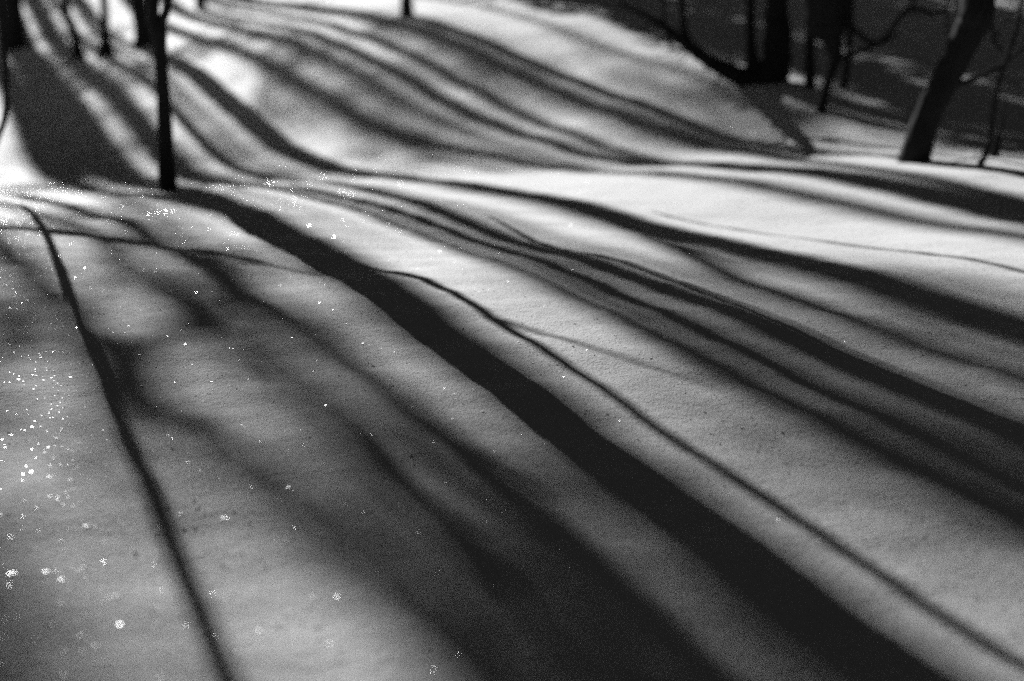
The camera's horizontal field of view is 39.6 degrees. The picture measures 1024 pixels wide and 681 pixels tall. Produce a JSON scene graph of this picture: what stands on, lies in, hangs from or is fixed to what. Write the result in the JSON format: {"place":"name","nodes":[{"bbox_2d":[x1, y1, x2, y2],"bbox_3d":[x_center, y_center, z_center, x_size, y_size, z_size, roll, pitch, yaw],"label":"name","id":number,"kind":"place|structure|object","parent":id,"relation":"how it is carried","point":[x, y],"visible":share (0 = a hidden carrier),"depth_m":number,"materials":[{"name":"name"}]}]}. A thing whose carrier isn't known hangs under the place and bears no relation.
{"place":"outdoors","nodes":[
{"label":"outdoors","id":0,"kind":"place"},
{"bbox_2d":[0,0,1023,680],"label":"snow ground","id":1,"kind":"structure","parent":0,"point":[304,90],"depth_m":3.78,"materials":[{"name":"white snow"}]},
{"bbox_2d":[0,0,9,139],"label":"bare tree","id":2,"kind":"object","parent":1,"relation":"on","point":[6,88],"visible":1,"depth_m":7.43,"materials":[{"name":"black plant"}]},
{"bbox_2d":[3,0,27,51],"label":"tree","id":3,"kind":"object","parent":1,"relation":"on","point":[16,37],"visible":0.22,"depth_m":23.94,"materials":[{"name":"black plant"}]},
{"bbox_2d":[61,0,85,60],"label":"slope tree","id":4,"kind":"object","parent":1,"relation":"on","point":[78,51],"visible":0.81,"depth_m":20.67,"materials":[{"name":"black plant"}]},
{"bbox_2d":[95,0,115,58],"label":"slope tree","id":5,"kind":"object","parent":1,"relation":"on","point":[105,49],"visible":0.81,"depth_m":20.31,"materials":[{"name":"black plant"}]},
{"bbox_2d":[131,0,151,49],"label":"slope tree","id":6,"kind":"object","parent":1,"relation":"on","point":[142,37],"visible":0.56,"depth_m":20.13,"materials":[{"name":"black plant"}]},
{"bbox_2d":[146,0,177,191],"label":"forked tree","id":7,"kind":"object","parent":1,"relation":"on","point":[156,21],"visible":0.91,"depth_m":7.83,"materials":[{"name":"black plant"}]},
{"bbox_2d":[195,0,206,9],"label":"bare tree","id":8,"kind":"object","parent":1,"relation":"on","point":[200,4],"visible":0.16,"depth_m":23.10,"materials":[{"name":"black plant"}]},
{"bbox_2d":[400,0,413,17],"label":"slope tree","id":9,"kind":"object","parent":1,"relation":"on","point":[406,8],"visible":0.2,"depth_m":15.54,"materials":[{"name":"black plant"}]},
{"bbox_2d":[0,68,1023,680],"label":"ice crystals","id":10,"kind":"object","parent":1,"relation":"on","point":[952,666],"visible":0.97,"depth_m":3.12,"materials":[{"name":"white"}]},
{"bbox_2d":[616,0,792,91],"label":"clump tree","id":11,"kind":"object","parent":1,"relation":"on","point":[771,65],"visible":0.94,"depth_m":10.43,"materials":[{"name":"black plant"}]},
{"bbox_2d":[804,30,815,88],"bbox_3d":[2.118,-3.336,9.816,0.115,3.402,0.221,7,16,24],"label":"slim stem","id":12,"kind":"object","parent":1,"relation":"on","point":[809,71],"visible":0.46,"depth_m":10.21,"materials":[{"name":"black plant"}]},
{"bbox_2d":[840,0,853,88],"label":"slim stem","id":13,"kind":"object","parent":1,"relation":"on","point":[846,70],"visible":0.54,"depth_m":10.15,"materials":[{"name":"black plant"}]},
{"bbox_2d":[802,0,945,113],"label":"crooked tree","id":14,"kind":"object","parent":1,"relation":"on","point":[827,22],"visible":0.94,"depth_m":9.43,"materials":[{"name":"black plant"}]},
{"bbox_2d":[897,0,1023,162],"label":"leaning tree","id":15,"kind":"object","parent":1,"relation":"on","point":[974,23],"visible":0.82,"depth_m":7.34,"materials":[{"name":"black plant"}]},
{"bbox_2d":[948,0,1023,166],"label":"sapling","id":16,"kind":"object","parent":1,"relation":"on","point":[983,158],"visible":0.93,"depth_m":7.02,"materials":[{"name":"black plant"}]},
{"bbox_2d":[990,98,1023,156],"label":"sapling","id":17,"kind":"object","parent":1,"relation":"on","point":[995,151],"visible":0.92,"depth_m":7.47,"materials":[{"name":"black plant"}]}
]}

